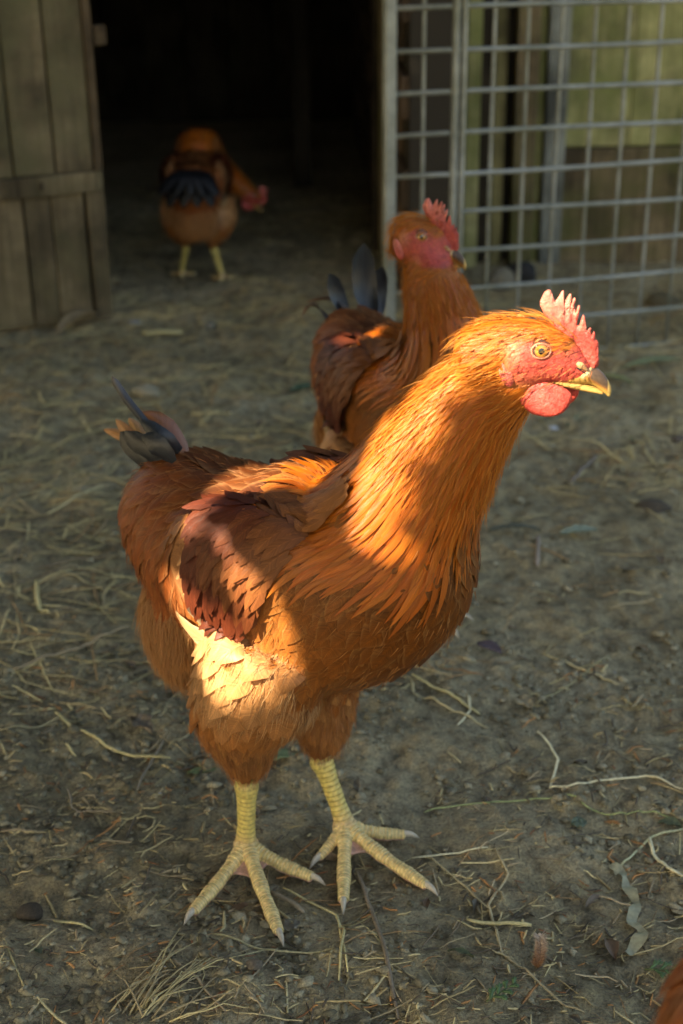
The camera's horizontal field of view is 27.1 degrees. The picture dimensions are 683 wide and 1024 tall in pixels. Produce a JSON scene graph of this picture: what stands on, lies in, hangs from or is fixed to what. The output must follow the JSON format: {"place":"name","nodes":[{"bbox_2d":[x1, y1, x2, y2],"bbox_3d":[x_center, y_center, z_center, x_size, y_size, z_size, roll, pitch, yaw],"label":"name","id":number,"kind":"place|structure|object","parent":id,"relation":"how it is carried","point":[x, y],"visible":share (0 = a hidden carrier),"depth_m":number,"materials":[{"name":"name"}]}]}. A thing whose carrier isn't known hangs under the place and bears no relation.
{"place":"outdoors","nodes":[
{"label":"outdoors","id":0,"kind":"place"},
{"bbox_2d":[0,118,682,1023],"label":"ground","id":1,"kind":"structure","parent":0,"point":[134,154],"depth_m":1.30,"materials":[{"name":"brown soil"}]},
{"bbox_2d":[0,828,43,832],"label":"straw","id":2,"kind":"object","parent":1,"relation":"on","point":[7,830],"visible":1,"depth_m":1.10,"materials":[{"name":"beige plant"}]},
{"bbox_2d":[16,902,42,920],"bbox_3d":[-0.224,0.288,1.017,0.020,0.012,0.017,-1,24,0],"label":"stone","id":3,"kind":"object","parent":1,"relation":"on","point":[31,911],"visible":1,"depth_m":1.01,"materials":[{"name":"brown stone"}]},
{"bbox_2d":[0,716,59,729],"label":"straw","id":4,"kind":"object","parent":1,"relation":"on","point":[30,727],"visible":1,"depth_m":1.24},
{"bbox_2d":[34,579,49,612],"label":"straw","id":5,"kind":"object","parent":1,"relation":"on","point":[37,596],"visible":1,"depth_m":1.43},
{"bbox_2d":[12,625,129,669],"bbox_3d":[-0.256,0.129,1.355,0.128,0.007,0.007,-19,30,-35],"label":"straw","id":6,"kind":"object","parent":1,"relation":"on","point":[67,650],"visible":1,"depth_m":1.35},
{"bbox_2d":[53,920,93,930],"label":"straw","id":7,"kind":"object","parent":1,"relation":"on","point":[74,922],"visible":1,"depth_m":1.00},
{"bbox_2d":[46,485,103,513],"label":"straw","id":8,"kind":"object","parent":1,"relation":"on","point":[68,501],"visible":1,"depth_m":1.65,"materials":[{"name":"beige plant"}]},
{"bbox_2d":[57,310,96,334],"bbox_3d":[-0.423,-0.309,2.268,0.028,0.023,0.113,8,26,18],"label":"leaf","id":9,"kind":"object","parent":1,"relation":"on","point":[67,319],"visible":1,"depth_m":2.26,"materials":[{"name":"brown plant"}]},
{"bbox_2d":[66,788,114,812],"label":"straw","id":10,"kind":"object","parent":1,"relation":"on","point":[70,796],"visible":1,"depth_m":1.13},
{"bbox_2d":[54,711,170,758],"bbox_3d":[-0.205,0.195,1.221,0.132,0.009,0.019,14,29,30],"label":"straw","id":11,"kind":"object","parent":1,"relation":"on","point":[102,741],"visible":1,"depth_m":1.21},
{"bbox_2d":[128,320,141,323],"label":"stone","id":12,"kind":"object","parent":1,"relation":"on","point":[134,322],"visible":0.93,"depth_m":2.33,"materials":[{"name":"grey stone"}]},
{"bbox_2d":[128,713,152,733],"bbox_3d":[-0.174,0.183,1.226,0.023,0.011,0.023,-1,24,0],"label":"leaf","id":13,"kind":"object","parent":1,"relation":"on","point":[141,720],"visible":1,"depth_m":1.23,"materials":[{"name":"plant"}]},
{"bbox_2d":[131,383,159,398],"bbox_3d":[-0.277,-0.170,2.008,0.033,0.024,0.037,-22,32,-38],"label":"stone","id":14,"kind":"object","parent":1,"relation":"on","point":[148,391],"visible":1,"depth_m":2.00,"materials":[{"name":"beige stone"}]},
{"bbox_2d":[136,739,163,789],"bbox_3d":[-0.161,0.211,1.183,0.004,0.008,0.080,3,25,9],"label":"stick","id":15,"kind":"object","parent":1,"relation":"on","point":[148,766],"visible":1,"depth_m":1.18,"materials":[{"name":"wood"}]},
{"bbox_2d":[141,329,182,335],"bbox_3d":[-0.291,-0.291,2.290,0.068,0.009,0.012,-3,25,-5],"label":"stick","id":16,"kind":"object","parent":1,"relation":"on","point":[159,331],"visible":1,"depth_m":2.29,"materials":[{"name":"wood"}]},
{"bbox_2d":[107,927,263,1022],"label":"dry grass tuft","id":17,"kind":"object","parent":1,"relation":"on","point":[165,997],"visible":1,"depth_m":0.93,"materials":[{"name":"plant"}]},
{"bbox_2d":[173,959,225,1010],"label":"straw","id":18,"kind":"object","parent":1,"relation":"on","point":[200,983],"visible":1,"depth_m":0.94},
{"bbox_2d":[188,765,216,774],"bbox_3d":[-0.111,0.216,1.185,0.037,0.005,0.010,-8,25,-15],"label":"grass blade","id":19,"kind":"object","parent":1,"relation":"on","point":[195,771],"depth_m":1.18,"materials":[{"name":"green plant"}]},
{"bbox_2d":[202,322,215,329],"bbox_3d":[-0.217,-0.305,2.320,0.023,0.014,0.019,-1,24,0],"label":"stone","id":20,"kind":"object","parent":1,"relation":"on","point":[209,325],"visible":1,"depth_m":2.31,"materials":[{"name":"grey stone"}]},
{"bbox_2d":[158,126,267,283],"bbox_3d":[-0.247,-0.543,2.522,0.159,0.261,0.334,5,25,12],"label":"hen","id":21,"kind":"object","parent":1,"relation":"on","point":[201,175],"visible":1,"depth_m":2.47,"materials":[{"name":"brown"}]},
{"bbox_2d":[89,0,353,186],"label":"shed","id":22,"kind":"structure","parent":1,"relation":"on","point":[205,60],"depth_m":4.11,"materials":[{"name":"brown wood"}]},
{"bbox_2d":[0,0,112,330],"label":"shed door","id":23,"kind":"structure","parent":22,"relation":"attached to","point":[54,262],"depth_m":2.19,"materials":[{"name":"brown wood"}]},
{"bbox_2d":[246,958,262,970],"bbox_3d":[-0.059,0.304,0.950,0.012,0.007,0.010,-1,24,0],"label":"stone","id":24,"kind":"object","parent":1,"relation":"on","point":[254,964],"visible":1,"depth_m":0.95,"materials":[{"name":"grey stone"}]},
{"bbox_2d":[243,948,277,1013],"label":"straw","id":25,"kind":"object","parent":1,"relation":"on","point":[254,974],"visible":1,"depth_m":0.93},
{"bbox_2d":[212,933,330,953],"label":"straw","id":26,"kind":"object","parent":1,"relation":"on","point":[239,940],"visible":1,"depth_m":0.97,"materials":[{"name":"beige plant"}]},
{"bbox_2d":[273,748,300,759],"bbox_3d":[-0.051,0.204,1.191,0.042,0.005,0.012,-7,25,-14],"label":"grass blade","id":27,"kind":"object","parent":1,"relation":"on","point":[283,752],"depth_m":1.19,"materials":[{"name":"green plant"}]},
{"bbox_2d":[270,890,304,912],"bbox_3d":[-0.038,0.279,1.016,0.005,0.005,0.035,-23,32,-39],"label":"stick","id":28,"kind":"object","parent":1,"relation":"on","point":[296,905],"visible":1,"depth_m":1.01,"materials":[{"name":"wood"}]},
{"bbox_2d":[282,919,299,930],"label":"leaf","id":29,"kind":"object","parent":1,"relation":"on","point":[288,925],"visible":1,"depth_m":0.99,"materials":[{"name":"grey plant"}]},
{"bbox_2d":[289,382,311,391],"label":"leaf","id":30,"kind":"object","parent":1,"relation":"on","point":[303,385],"visible":0.67,"depth_m":2.05,"materials":[{"name":"green plant"}]},
{"bbox_2d":[283,887,344,980],"bbox_3d":[-0.011,0.288,0.990,0.026,0.011,0.107,-10,26,-20],"label":"straw","id":31,"kind":"object","parent":1,"relation":"on","point":[333,913],"visible":1,"depth_m":0.99,"materials":[{"name":"beige plant"}]},
{"bbox_2d":[0,271,681,1023],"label":"leaf fragments","id":32,"kind":"object","parent":1,"relation":"on","point":[612,945],"visible":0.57,"depth_m":1.06,"materials":[{"name":"plant"}]},
{"bbox_2d":[0,182,682,1023],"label":"straw litter","id":33,"kind":"object","parent":1,"relation":"on","point":[172,720],"visible":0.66,"depth_m":1.30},
{"bbox_2d":[336,914,347,971],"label":"straw","id":34,"kind":"object","parent":1,"relation":"on","point":[340,934],"visible":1,"depth_m":0.97,"materials":[{"name":"beige plant"}]},
{"bbox_2d":[103,290,610,946],"bbox_3d":[-0.019,0.053,0.963,0.387,0.464,0.188,6,25,15],"label":"hen","id":35,"kind":"object","parent":1,"relation":"on","point":[305,596],"visible":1,"depth_m":0.90,"materials":[{"name":"brown"}]},
{"bbox_2d":[355,870,398,1018],"bbox_3d":[0.026,0.293,0.978,0.006,0.010,0.150,-5,25,-9],"label":"stick","id":36,"kind":"object","parent":1,"relation":"on","point":[379,933],"visible":1,"depth_m":0.97,"materials":[{"name":"wood"}]},
{"bbox_2d":[300,198,485,637],"bbox_3d":[0.050,-0.092,1.327,0.163,0.425,0.297,-12,27,-23],"label":"hen","id":37,"kind":"object","parent":1,"relation":"on","point":[369,360],"visible":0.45,"depth_m":1.22,"materials":[{"name":"brown"}]},
{"bbox_2d":[350,0,462,287],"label":"wall","id":38,"kind":"structure","parent":1,"relation":"on","point":[439,22],"depth_m":2.33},
{"bbox_2d":[411,674,479,713],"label":"straw","id":39,"kind":"object","parent":1,"relation":"on","point":[444,690],"visible":1,"depth_m":1.27,"materials":[{"name":"beige plant"}]},
{"bbox_2d":[411,679,487,728],"bbox_3d":[0.090,0.170,1.257,0.015,0.008,0.103,-18,30,-34],"label":"straw","id":40,"kind":"object","parent":1,"relation":"on","point":[439,702],"visible":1,"depth_m":1.25,"materials":[{"name":"beige plant"}]},
{"bbox_2d":[412,847,487,857],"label":"straw","id":41,"kind":"object","parent":1,"relation":"on","point":[447,853],"visible":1,"depth_m":1.06,"materials":[{"name":"beige plant"}]},
{"bbox_2d":[422,855,487,907],"bbox_3d":[0.084,0.269,1.037,0.004,0.005,0.074,-17,29,-32],"label":"straw","id":42,"kind":"object","parent":1,"relation":"on","point":[455,878],"visible":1,"depth_m":1.04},
{"bbox_2d":[457,695,470,724],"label":"straw","id":43,"kind":"object","parent":1,"relation":"on","point":[469,704],"visible":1,"depth_m":1.25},
{"bbox_2d":[477,640,501,653],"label":"leaf","id":44,"kind":"object","parent":1,"relation":"on","point":[491,645],"visible":1,"depth_m":1.35,"materials":[{"name":"plant"}]},
{"bbox_2d":[466,918,531,925],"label":"straw","id":45,"kind":"object","parent":1,"relation":"on","point":[495,922],"visible":1,"depth_m":0.99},
{"bbox_2d":[488,267,515,290],"bbox_3d":[0.284,-0.411,2.526,0.053,0.051,0.048,-1,24,0],"label":"stone","id":46,"kind":"object","parent":1,"relation":"on","point":[500,275],"visible":0.68,"depth_m":2.51,"materials":[{"name":"grey stone"}]},
{"bbox_2d":[486,976,518,1002],"bbox_3d":[0.105,0.312,0.920,0.027,0.005,0.015,-14,27,-26],"label":"conifer sprig","id":47,"kind":"object","parent":1,"relation":"on","point":[492,990],"visible":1,"depth_m":0.92,"materials":[{"name":"green plant"}]},
{"bbox_2d":[488,523,540,532],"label":"straw","id":48,"kind":"object","parent":1,"relation":"on","point":[510,525],"visible":1,"depth_m":1.58,"materials":[{"name":"grey plant"}]},
{"bbox_2d":[507,261,535,281],"bbox_3d":[0.323,-0.426,2.552,0.056,0.053,0.046,-1,24,0],"label":"stone","id":49,"kind":"object","parent":1,"relation":"on","point":[528,272],"visible":0.45,"depth_m":2.53,"materials":[{"name":"grey stone"}]},
{"bbox_2d":[515,695,532,709],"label":"leaf","id":50,"kind":"object","parent":1,"relation":"on","point":[526,701],"visible":1,"depth_m":1.26,"materials":[{"name":"grey plant"}]},
{"bbox_2d":[372,0,682,268],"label":"board fence","id":51,"kind":"object","parent":1,"relation":"on","point":[545,25],"visible":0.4,"depth_m":2.57,"materials":[{"name":"brown wood"}]},
{"bbox_2d":[382,0,682,347],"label":"panel","id":52,"kind":"object","parent":1,"relation":"on","point":[390,52],"visible":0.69,"depth_m":2.00,"materials":[{"name":"metal"}]},
{"bbox_2d":[487,847,584,1011],"bbox_3d":[0.120,0.290,0.985,0.035,0.009,0.167,-7,25,-13],"label":"straw","id":53,"kind":"object","parent":1,"relation":"on","point":[499,942],"visible":1,"depth_m":0.97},
{"bbox_2d":[535,535,540,566],"bbox_3d":[0.213,0.041,1.537,0.006,0.006,0.070,3,25,8],"label":"stick","id":54,"kind":"object","parent":1,"relation":"on","point":[537,550],"visible":1,"depth_m":1.53,"materials":[{"name":"wood"}]},
{"bbox_2d":[531,930,548,967],"bbox_3d":[0.133,0.294,0.949,0.012,0.031,0.008,-1,24,0],"label":"loose feather","id":55,"kind":"object","parent":1,"relation":"on","point":[540,951],"visible":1,"depth_m":0.95,"materials":[{"name":"beige"}]},
{"bbox_2d":[425,794,675,817],"bbox_3d":[0.166,0.230,1.112,0.201,0.010,0.020,1,25,4],"label":"straw","id":56,"kind":"object","parent":1,"relation":"on","point":[544,798],"visible":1,"depth_m":1.11,"materials":[{"name":"beige plant"}]},
{"bbox_2d":[536,655,609,702],"bbox_3d":[0.216,0.153,1.300,0.006,0.005,0.116,21,32,39],"label":"straw","id":57,"kind":"object","parent":1,"relation":"on","point":[575,680],"visible":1,"depth_m":1.29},
{"bbox_2d":[560,524,597,534],"bbox_3d":[0.264,0.020,1.574,0.043,0.008,0.018,-1,24,0],"label":"leaf","id":58,"kind":"object","parent":1,"relation":"on","point":[574,528],"visible":1,"depth_m":1.58,"materials":[{"name":"plant"}]},
{"bbox_2d":[571,816,586,827],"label":"leaf","id":59,"kind":"object","parent":1,"relation":"on","point":[576,821],"visible":1,"depth_m":1.09,"materials":[{"name":"plant"}]},
{"bbox_2d":[542,653,618,684],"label":"straw","id":60,"kind":"object","parent":1,"relation":"on","point":[577,667],"visible":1,"depth_m":1.32,"materials":[{"name":"beige plant"}]},
{"bbox_2d":[566,411,596,426],"bbox_3d":[0.343,-0.134,1.929,0.109,0.010,0.018,-19,30,-35],"label":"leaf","id":61,"kind":"object","parent":1,"relation":"on","point":[575,416],"visible":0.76,"depth_m":1.91,"materials":[{"name":"green plant"}]},
{"bbox_2d":[570,455,597,481],"bbox_3d":[0.299,-0.055,1.746,0.006,0.008,0.101,11,27,25],"label":"stick","id":62,"kind":"object","parent":1,"relation":"on","point":[582,468],"visible":1,"depth_m":1.73,"materials":[{"name":"wood"}]},
{"bbox_2d":[537,730,682,788],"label":"straw","id":63,"kind":"object","parent":1,"relation":"on","point":[557,762],"visible":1,"depth_m":1.14,"materials":[{"name":"beige plant"}]},
{"bbox_2d":[605,374,631,382],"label":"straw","id":64,"kind":"object","parent":1,"relation":"on","point":[621,377],"visible":0.83,"depth_m":2.04,"materials":[{"name":"beige plant"}]},
{"bbox_2d":[609,862,647,955],"bbox_3d":[0.206,0.284,1.015,0.018,0.009,0.094,0,25,2],"label":"leaf","id":65,"kind":"object","parent":1,"relation":"on","point":[637,940],"depth_m":1.01,"materials":[{"name":"grey plant"}]},
{"bbox_2d":[611,828,682,869],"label":"straw","id":66,"kind":"object","parent":1,"relation":"on","point":[640,847],"visible":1,"depth_m":1.08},
{"bbox_2d":[621,356,680,367],"bbox_3d":[0.457,-0.223,2.090,0.101,0.009,0.020,-8,26,-16],"label":"leaf","id":67,"kind":"object","parent":1,"relation":"on","point":[640,361],"visible":1,"depth_m":2.09,"materials":[{"name":"beige plant"}]},
{"bbox_2d":[635,499,671,512],"bbox_3d":[0.365,-0.004,1.648,0.042,0.021,0.033,-1,24,0],"label":"stone","id":68,"kind":"object","parent":1,"relation":"on","point":[656,505],"visible":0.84,"depth_m":1.64,"materials":[{"name":"grey stone"}]},
{"bbox_2d":[644,959,676,977],"bbox_3d":[0.221,0.309,0.958,0.031,0.006,0.019,-1,24,0],"label":"conifer sprig","id":69,"kind":"object","parent":1,"relation":"on","point":[665,965],"visible":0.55,"depth_m":0.96,"materials":[{"name":"green plant"}]},
{"bbox_2d":[645,291,680,306],"bbox_3d":[0.539,-0.352,2.377,0.060,0.035,0.051,-1,24,0],"label":"stone","id":70,"kind":"object","parent":1,"relation":"on","point":[657,299],"visible":0.69,"depth_m":2.36,"materials":[{"name":"stone"}]},
{"bbox_2d":[646,954,682,1023],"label":"hen","id":71,"kind":"object","parent":1,"relation":"on","point":[671,1010],"visible":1,"depth_m":0.56,"materials":[{"name":"brown"}]},
{"bbox_2d":[648,836,682,876],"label":"straw","id":72,"kind":"object","parent":1,"relation":"on","point":[655,855],"visible":1,"depth_m":1.06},
{"bbox_2d":[672,435,682,442],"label":"stone","id":73,"kind":"object","parent":1,"relation":"on","point":[677,438],"visible":1,"depth_m":1.82,"materials":[{"name":"grey stone"}]},
{"bbox_2d":[548,426,557,429],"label":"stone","id":74,"kind":"object","parent":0,"point":[552,427],"visible":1,"depth_m":1.89,"materials":[{"name":"grey stone"}]}
]}

